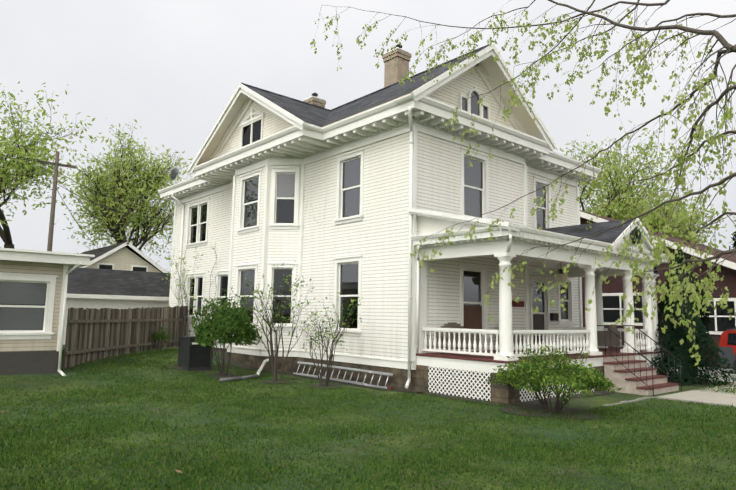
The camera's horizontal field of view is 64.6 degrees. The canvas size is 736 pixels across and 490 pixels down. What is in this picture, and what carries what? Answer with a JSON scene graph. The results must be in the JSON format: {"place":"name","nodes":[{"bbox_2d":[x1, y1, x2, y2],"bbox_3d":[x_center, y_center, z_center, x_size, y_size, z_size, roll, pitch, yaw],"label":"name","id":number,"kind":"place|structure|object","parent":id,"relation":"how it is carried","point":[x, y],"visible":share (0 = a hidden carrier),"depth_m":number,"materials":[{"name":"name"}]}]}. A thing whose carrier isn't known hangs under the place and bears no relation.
{"place":"outdoors","nodes":[
{"label":"outdoors","id":0,"kind":"place"},
{"bbox_2d":[0,260,62,351],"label":"neighbour garage walls","id":1,"kind":"structure","parent":0,"point":[10,345],"depth_m":16.04,"materials":[{"name":"beige wood"}]},
{"bbox_2d":[0,174,294,329],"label":"window blinds","id":2,"kind":"object","parent":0,"point":[17,318],"visible":0.91,"depth_m":15.93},
{"bbox_2d":[174,243,218,324],"bbox_3d":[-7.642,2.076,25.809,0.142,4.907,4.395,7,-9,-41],"label":"bare shrub","id":3,"kind":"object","parent":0,"point":[210,278],"depth_m":24.91,"materials":[{"name":"plant"}]},
{"bbox_2d":[0,345,735,489],"bbox_3d":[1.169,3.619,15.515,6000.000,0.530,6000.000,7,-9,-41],"label":"lawn","id":4,"kind":"structure","parent":0,"point":[588,402],"depth_m":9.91,"materials":[{"name":"green plant"}]},
{"bbox_2d":[0,350,58,374],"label":"foundation wall","id":5,"kind":"structure","parent":4,"relation":"on","point":[27,362],"depth_m":15.78,"materials":[{"name":"grey concrete"}]},
{"bbox_2d":[0,248,94,375],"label":"white trim","id":6,"kind":"structure","parent":4,"relation":"on","point":[71,261],"depth_m":16.08,"materials":[{"name":"white wood"}]},
{"bbox_2d":[0,281,46,329],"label":"window frame","id":7,"kind":"object","parent":6,"relation":"in","point":[29,304],"visible":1,"depth_m":16.07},
{"bbox_2d":[0,81,106,248],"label":"tree","id":8,"kind":"object","parent":4,"relation":"on","point":[44,151],"depth_m":35.55,"materials":[{"name":"green plant"}]},
{"bbox_2d":[37,151,75,251],"bbox_3d":[-17.820,-0.020,32.600,2.000,10.700,0.300,7,-9,-41],"label":"utility pole","id":9,"kind":"object","parent":4,"relation":"on","point":[52,217],"visible":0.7,"depth_m":32.82,"materials":[{"name":"brown wood"}]},
{"bbox_2d":[0,155,171,255],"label":"overhead wires","id":10,"kind":"object","parent":9,"relation":"attached to","point":[77,195],"visible":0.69,"depth_m":32.20,"materials":[{"name":"grey metal"}]},
{"bbox_2d":[63,294,168,344],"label":"garage walls","id":11,"kind":"structure","parent":4,"relation":"on","point":[90,301],"depth_m":27.48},
{"bbox_2d":[67,267,170,296],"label":"garage roof","id":12,"kind":"structure","parent":11,"relation":"on","point":[107,282],"depth_m":29.25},
{"bbox_2d":[86,247,161,272],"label":"cream house walls","id":13,"kind":"structure","parent":4,"relation":"on","point":[125,258],"depth_m":38.12,"materials":[{"name":"beige wood"}]},
{"bbox_2d":[78,242,167,272],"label":"roof trim","id":14,"kind":"structure","parent":13,"relation":"attached to","point":[133,248],"depth_m":37.93,"materials":[{"name":"white wood"}]},
{"bbox_2d":[80,241,165,272],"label":"garage roof","id":15,"kind":"structure","parent":13,"relation":"on","point":[98,252],"depth_m":39.46,"materials":[{"name":"grey"}]},
{"bbox_2d":[99,264,146,271],"bbox_3d":[-15.974,1.968,37.936,3.000,1.200,0.001,7,-9,-41],"label":"window","id":16,"kind":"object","parent":13,"relation":"in","point":[143,269],"visible":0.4,"depth_m":38.40,"materials":[{"name":"black glass"}]},
{"bbox_2d":[57,119,191,262],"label":"tree","id":17,"kind":"object","parent":4,"relation":"on","point":[108,184],"depth_m":46.29,"materials":[{"name":"green plant"}]},
{"bbox_2d":[63,305,187,367],"bbox_3d":[-8.267,3.568,25.146,0.086,1.996,16.880,1,-7,3],"label":"board fence","id":18,"kind":"object","parent":4,"relation":"on","point":[92,334],"visible":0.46,"depth_m":19.72,"materials":[{"name":"brown wood"}]},
{"bbox_2d":[149,324,171,350],"bbox_3d":[-8.062,3.632,22.605,0.980,1.094,1.092,7,-9,-41],"label":"small shrub","id":19,"kind":"object","parent":4,"relation":"on","point":[156,336],"depth_m":22.59,"materials":[{"name":"green plant"}]},
{"bbox_2d":[161,245,202,335],"bbox_3d":[-8.045,2.272,24.782,1.719,4.313,2.469,3,-7,-19],"label":"sapling","id":20,"kind":"object","parent":4,"relation":"on","point":[164,251],"depth_m":24.60,"materials":[{"name":"plant"}]},
{"bbox_2d":[185,287,261,376],"bbox_3d":[-4.533,2.674,18.165,2.221,2.858,2.546,7,-9,-41],"label":"round bush","id":21,"kind":"object","parent":4,"relation":"on","point":[219,324],"depth_m":17.64,"materials":[{"name":"green plant"}]},
{"bbox_2d":[219,374,258,381],"bbox_3d":[-3.775,3.927,17.164,0.152,0.126,1.515,-3,-8,33],"label":"corrugated drain pipe","id":22,"kind":"object","parent":4,"relation":"on","point":[238,378],"visible":0.9,"depth_m":17.05,"materials":[{"name":"grey plastic"}]},
{"bbox_2d":[257,359,268,374],"bbox_3d":[-3.373,3.896,18.479,0.150,0.467,1.394,1,-7,3],"label":"pvc drain pipe","id":23,"kind":"object","parent":4,"relation":"on","point":[262,366],"visible":0.98,"depth_m":18.49,"materials":[{"name":"white plastic"}]},
{"bbox_2d":[239,265,311,381],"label":"sparse shrub stems","id":24,"kind":"object","parent":4,"relation":"on","point":[273,356],"visible":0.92,"depth_m":17.01,"materials":[{"name":"brown plant"}]},
{"bbox_2d":[232,260,314,337],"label":"shrub leaves","id":25,"kind":"object","parent":24,"relation":"on","point":[285,306],"visible":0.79,"depth_m":17.05,"materials":[{"name":"green plant"}]},
{"bbox_2d":[291,298,360,386],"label":"sparse shrub stems","id":26,"kind":"object","parent":4,"relation":"on","point":[330,357],"visible":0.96,"depth_m":16.05,"materials":[{"name":"brown plant"}]},
{"bbox_2d":[289,292,362,354],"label":"shrub leaves","id":27,"kind":"object","parent":26,"relation":"on","point":[343,317],"visible":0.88,"depth_m":16.14,"materials":[{"name":"green plant"}]},
{"bbox_2d":[158,43,668,372],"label":"trim","id":28,"kind":"structure","parent":4,"relation":"on","point":[301,142],"depth_m":18.32,"materials":[{"name":"white wood"}]},
{"bbox_2d":[169,165,179,179],"bbox_3d":[-9.292,-3.485,27.991,0.678,0.730,0.730,23,15,12],"label":"satellite dish","id":29,"kind":"object","parent":28,"relation":"on","point":[174,171],"visible":0.96,"depth_m":27.89,"materials":[{"name":"silver metal"}]},
{"bbox_2d":[204,93,533,162],"bbox_3d":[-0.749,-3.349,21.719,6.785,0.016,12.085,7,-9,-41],"label":"brackets","id":30,"kind":"object","parent":28,"relation":"on","point":[368,109],"visible":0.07,"depth_m":17.10,"materials":[{"name":"white wood"}]},
{"bbox_2d":[464,305,481,335],"bbox_3d":[3.105,2.266,17.459,0.980,0.910,0.012,7,-9,-41],"label":"porch window board","id":31,"kind":"object","parent":28,"relation":"attached to","point":[472,316],"visible":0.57,"depth_m":17.51,"materials":[{"name":"brown wood"}]},
{"bbox_2d":[312,44,681,395],"bbox_3d":[3.201,-1.613,20.645,2.159,12.580,13.403,10,-11,-53],"label":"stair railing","id":32,"kind":"object","parent":28,"relation":"attached to","point":[316,94],"visible":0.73,"depth_m":16.51,"materials":[{"name":"black metal"}]},
{"bbox_2d":[512,301,523,306],"bbox_3d":[4.886,1.917,18.942,0.650,0.200,0.025,7,-9,-41],"label":"porch sign","id":33,"kind":"object","parent":28,"relation":"attached to","point":[518,304],"visible":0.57,"depth_m":18.93,"materials":[{"name":"red wood"}]},
{"bbox_2d":[408,207,651,269],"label":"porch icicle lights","id":34,"kind":"object","parent":28,"relation":"attached to","point":[510,230],"visible":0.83,"depth_m":14.73,"materials":[{"name":"white plastic"}]},
{"bbox_2d":[533,314,544,343],"bbox_3d":[6.014,2.432,20.703,0.940,2.260,0.030,7,-9,-41],"label":"front door","id":35,"kind":"structure","parent":28,"relation":"attached to","point":[538,321],"depth_m":20.68,"materials":[{"name":"grey wood"}]},
{"bbox_2d":[428,361,658,401],"bbox_3d":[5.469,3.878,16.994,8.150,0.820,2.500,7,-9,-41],"label":"lattice skirting","id":36,"kind":"object","parent":28,"relation":"attached to","point":[474,383],"visible":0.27,"depth_m":14.46,"materials":[{"name":"white wood"}]},
{"bbox_2d":[550,263,563,320],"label":"porch lantern chains","id":37,"kind":"object","parent":28,"relation":"attached to","point":[554,316],"visible":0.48,"depth_m":20.95,"materials":[{"name":"grey metal"}]},
{"bbox_2d":[555,274,567,281],"bbox_3d":[5.967,1.018,17.934,0.400,0.240,0.410,7,-9,-41],"label":"porch light","id":38,"kind":"object","parent":37,"relation":"hanging from","point":[559,278],"visible":0.92,"depth_m":17.80,"materials":[{"name":"beige"}]},
{"bbox_2d":[630,227,640,243],"bbox_3d":[8.175,-0.288,17.795,0.592,0.582,0.200,7,-9,-41],"label":"gable ornament","id":39,"kind":"object","parent":28,"relation":"attached to","point":[637,236],"visible":0.48,"depth_m":17.72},
{"bbox_2d":[213,347,664,403],"bbox_3d":[0.128,4.696,23.318,10.600,1.130,19.170,7,-9,-41],"label":"foundation","id":40,"kind":"object","parent":4,"relation":"on","point":[500,392],"visible":0.1,"depth_m":16.59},
{"bbox_2d":[171,346,722,419],"bbox_3d":[-0.962,4.013,18.818,22.883,0.432,10.116,-2,-7,22],"label":"mulch bed","id":41,"kind":"object","parent":4,"relation":"on","point":[531,404],"visible":0.48,"depth_m":14.73,"materials":[{"name":"soil"}]},
{"bbox_2d":[177,336,212,370],"bbox_3d":[-5.612,3.502,18.917,0.810,1.060,0.810,7,-9,-41],"label":"air conditioner unit","id":42,"kind":"object","parent":41,"relation":"on","point":[193,355],"visible":0.81,"depth_m":18.65,"materials":[{"name":"grey metal"}]},
{"bbox_2d":[293,361,392,388],"bbox_3d":[-0.895,3.874,17.447,0.267,0.464,4.550,7,-9,-41],"label":"extension ladder","id":43,"kind":"object","parent":41,"relation":"on","point":[349,369],"visible":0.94,"depth_m":17.10,"materials":[{"name":"silver metal"}]},
{"bbox_2d":[486,343,621,412],"bbox_3d":[3.788,2.841,12.492,2.240,1.527,2.951,7,-9,-41],"label":"bush","id":44,"kind":"object","parent":4,"relation":"on","point":[583,379],"depth_m":11.93,"materials":[{"name":"green plant"}]},
{"bbox_2d":[603,355,678,395],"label":"steps","id":45,"kind":"structure","parent":4,"relation":"on","point":[617,379],"depth_m":16.13,"materials":[{"name":"beige concrete"}]},
{"bbox_2d":[580,217,735,367],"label":"red house walls","id":46,"kind":"structure","parent":4,"relation":"on","point":[614,285],"depth_m":27.12,"materials":[{"name":"red brick"}]},
{"bbox_2d":[580,211,735,334],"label":"red house trim","id":47,"kind":"structure","parent":46,"relation":"attached to","point":[729,264],"depth_m":26.13,"materials":[{"name":"wood"}]},
{"bbox_2d":[580,210,735,262],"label":"roof","id":48,"kind":"structure","parent":46,"relation":"on","point":[732,258],"depth_m":30.29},
{"bbox_2d":[602,295,735,330],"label":"window panes","id":49,"kind":"structure","parent":46,"relation":"in","point":[724,323],"depth_m":25.80,"materials":[{"name":"black glass"}]},
{"bbox_2d":[603,397,735,407],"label":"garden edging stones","id":50,"kind":"object","parent":4,"relation":"on","point":[644,398],"visible":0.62,"depth_m":14.16,"materials":[{"name":"grey stone"}]},
{"bbox_2d":[642,249,735,385],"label":"evergreen shrub","id":51,"kind":"object","parent":4,"relation":"on","point":[672,336],"depth_m":18.27,"materials":[{"name":"green plant"}]},
{"bbox_2d":[657,382,735,405],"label":"front walk concrete","id":52,"kind":"object","parent":4,"relation":"on","point":[710,396],"visible":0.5,"depth_m":15.34,"materials":[{"name":"beige concrete"}]},
{"bbox_2d":[668,367,735,381],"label":"plants","id":53,"kind":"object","parent":4,"relation":"on","point":[733,373],"depth_m":21.68,"materials":[{"name":"green plant"}]},
{"bbox_2d":[718,329,735,369],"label":"car","id":54,"kind":"object","parent":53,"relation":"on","point":[727,344],"visible":0.85,"depth_m":22.04,"materials":[{"name":"red paint"}]},
{"bbox_2d":[729,231,735,254],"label":"evergreen","id":55,"kind":"object","parent":4,"relation":"on","point":[734,244],"visible":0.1,"depth_m":36.63,"materials":[{"name":"green plant"}]},
{"bbox_2d":[0,0,735,272],"label":"sky","id":56,"kind":"structure","parent":0,"point":[171,67],"materials":[{"name":"white"}]},
{"bbox_2d":[171,68,578,360],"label":"house siding walls","id":57,"kind":"structure","parent":0,"point":[377,237],"depth_m":18.48,"materials":[{"name":"white wood"}]},
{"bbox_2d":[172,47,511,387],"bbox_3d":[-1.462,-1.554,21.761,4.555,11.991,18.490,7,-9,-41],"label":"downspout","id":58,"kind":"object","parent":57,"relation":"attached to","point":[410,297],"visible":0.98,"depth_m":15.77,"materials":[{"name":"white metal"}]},
{"bbox_2d":[189,91,567,327],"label":"window panes","id":59,"kind":"structure","parent":57,"relation":"in","point":[473,176],"depth_m":19.90,"materials":[{"name":"grey glass"}]},
{"bbox_2d":[160,44,663,253],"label":"house roof shingles","id":60,"kind":"object","parent":57,"relation":"on","point":[311,113],"visible":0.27,"depth_m":19.11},
{"bbox_2d":[303,48,411,107],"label":"chimneys","id":61,"kind":"object","parent":60,"relation":"on","point":[396,67],"visible":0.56,"depth_m":22.29,"materials":[{"name":"beige brick"}]},
{"bbox_2d":[310,0,735,368],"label":"tree","id":62,"kind":"object","parent":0,"point":[728,116],"depth_m":7.58,"materials":[{"name":"green plant"}]},
{"bbox_2d":[387,346,679,389],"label":"porch floor steps","id":63,"kind":"structure","parent":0,"point":[611,351],"depth_m":16.01,"materials":[{"name":"wood"}]},
{"bbox_2d":[436,322,619,349],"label":"porch wicker seats","id":64,"kind":"object","parent":63,"relation":"on","point":[601,337],"visible":0.46,"depth_m":16.68,"materials":[{"name":"brown wicker"}]},
{"bbox_2d":[556,120,735,249],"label":"tree","id":65,"kind":"object","parent":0,"point":[611,192],"depth_m":36.83,"materials":[{"name":"green plant"}]}
]}

